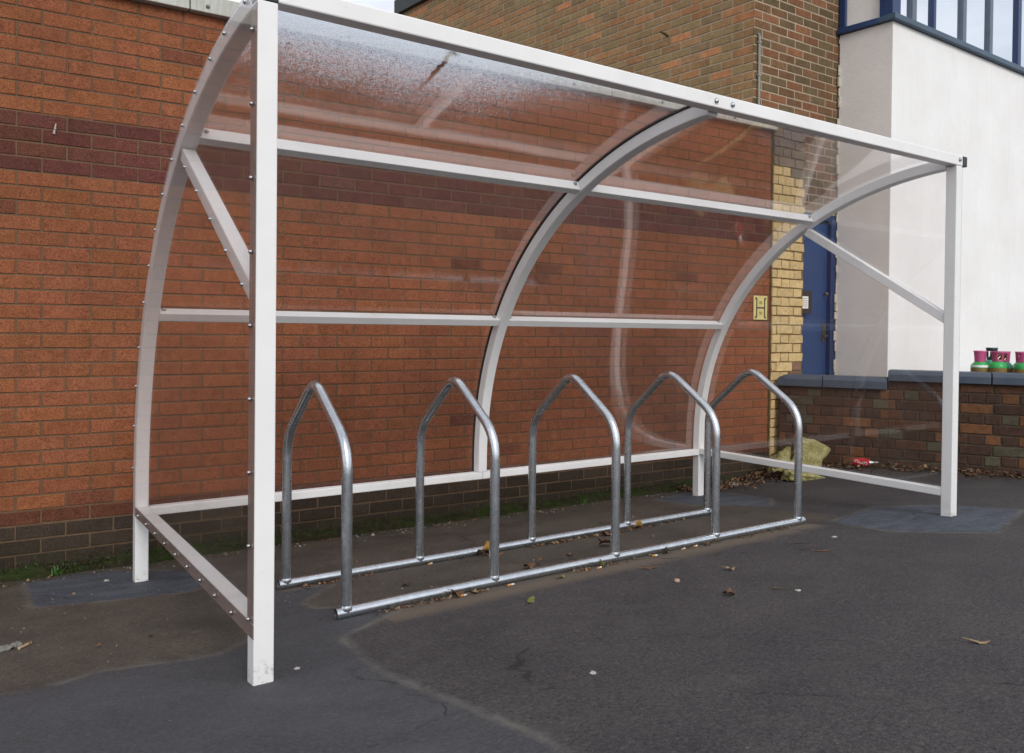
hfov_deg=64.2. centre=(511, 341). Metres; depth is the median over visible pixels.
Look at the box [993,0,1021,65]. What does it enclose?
window
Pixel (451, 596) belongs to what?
leaf litter
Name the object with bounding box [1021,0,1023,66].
window
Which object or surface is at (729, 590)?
fallen leaf
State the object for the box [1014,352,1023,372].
gas cylinder
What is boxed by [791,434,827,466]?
insulation slab
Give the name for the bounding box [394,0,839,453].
brick tower
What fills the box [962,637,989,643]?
fallen leaf
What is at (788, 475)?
insulation slab
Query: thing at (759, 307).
hydrant sign
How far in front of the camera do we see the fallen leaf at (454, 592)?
3.23 m
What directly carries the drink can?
on the ground
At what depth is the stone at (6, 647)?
2.78 m
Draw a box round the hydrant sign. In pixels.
[753,296,766,319]
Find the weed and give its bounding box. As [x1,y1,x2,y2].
[51,566,65,575]
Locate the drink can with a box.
[853,458,878,466]
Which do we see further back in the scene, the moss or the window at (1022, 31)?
the window at (1022, 31)
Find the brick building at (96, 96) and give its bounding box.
[0,0,777,568]
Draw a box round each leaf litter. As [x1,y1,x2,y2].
[0,483,789,646]
[675,462,1023,491]
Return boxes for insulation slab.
[767,448,794,474]
[780,469,828,481]
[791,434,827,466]
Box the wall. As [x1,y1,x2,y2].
[776,369,1023,475]
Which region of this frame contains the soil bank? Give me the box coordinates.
[0,476,730,582]
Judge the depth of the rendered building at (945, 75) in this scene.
7.66 m
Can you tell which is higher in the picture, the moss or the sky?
the sky
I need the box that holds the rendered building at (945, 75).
[833,0,1023,376]
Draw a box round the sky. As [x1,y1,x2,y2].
[230,0,394,16]
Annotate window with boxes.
[901,0,916,20]
[917,0,936,28]
[936,0,966,41]
[966,0,993,53]
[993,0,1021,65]
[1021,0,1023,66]
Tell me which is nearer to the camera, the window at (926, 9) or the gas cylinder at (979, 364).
the gas cylinder at (979, 364)
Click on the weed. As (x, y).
(58, 571)
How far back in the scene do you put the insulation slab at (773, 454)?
6.70 m
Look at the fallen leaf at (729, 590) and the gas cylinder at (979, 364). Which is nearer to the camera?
the fallen leaf at (729, 590)
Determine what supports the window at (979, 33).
in the rendered building at (945, 75)
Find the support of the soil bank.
on the ground
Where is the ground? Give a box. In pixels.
[0,465,1023,752]
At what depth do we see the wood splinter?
2.81 m
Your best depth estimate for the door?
7.61 m
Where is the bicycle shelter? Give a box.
[131,0,966,685]
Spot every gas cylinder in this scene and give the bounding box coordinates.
[970,350,988,371]
[986,347,997,363]
[988,351,1006,372]
[999,351,1012,372]
[1012,352,1017,372]
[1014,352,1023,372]
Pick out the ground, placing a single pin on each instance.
(856, 643)
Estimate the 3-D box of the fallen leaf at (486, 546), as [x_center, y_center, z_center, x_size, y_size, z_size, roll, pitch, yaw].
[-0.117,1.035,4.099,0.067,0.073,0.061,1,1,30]
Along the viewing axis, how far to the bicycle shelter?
3.52 m
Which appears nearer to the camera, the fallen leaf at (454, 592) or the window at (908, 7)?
the fallen leaf at (454, 592)
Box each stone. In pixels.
[0,644,13,652]
[10,641,22,647]
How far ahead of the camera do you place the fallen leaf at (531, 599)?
3.09 m
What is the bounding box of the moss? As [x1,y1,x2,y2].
[1,480,681,578]
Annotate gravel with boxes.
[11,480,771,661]
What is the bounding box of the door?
[801,212,836,374]
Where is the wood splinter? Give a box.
[18,642,31,649]
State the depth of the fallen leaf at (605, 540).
4.14 m
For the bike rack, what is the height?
0.926 m
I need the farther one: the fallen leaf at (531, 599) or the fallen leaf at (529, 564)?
the fallen leaf at (529, 564)
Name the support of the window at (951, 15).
in the rendered building at (945, 75)
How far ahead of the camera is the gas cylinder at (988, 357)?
6.72 m
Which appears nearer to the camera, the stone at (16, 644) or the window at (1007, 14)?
the stone at (16, 644)
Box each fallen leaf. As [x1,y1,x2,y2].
[448,589,464,597]
[482,541,488,550]
[523,562,534,568]
[526,595,534,602]
[597,538,610,544]
[633,520,643,528]
[722,587,734,594]
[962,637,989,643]
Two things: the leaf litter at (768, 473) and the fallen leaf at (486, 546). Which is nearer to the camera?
the fallen leaf at (486, 546)
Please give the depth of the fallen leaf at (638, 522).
4.67 m
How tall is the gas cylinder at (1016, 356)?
0.940 m
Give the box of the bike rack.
[277,369,805,619]
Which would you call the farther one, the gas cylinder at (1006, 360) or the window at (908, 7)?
the window at (908, 7)
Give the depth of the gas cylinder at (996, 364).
6.55 m
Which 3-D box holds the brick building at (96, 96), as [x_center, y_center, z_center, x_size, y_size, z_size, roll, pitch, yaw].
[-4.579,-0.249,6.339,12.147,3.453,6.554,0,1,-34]
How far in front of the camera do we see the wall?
6.59 m

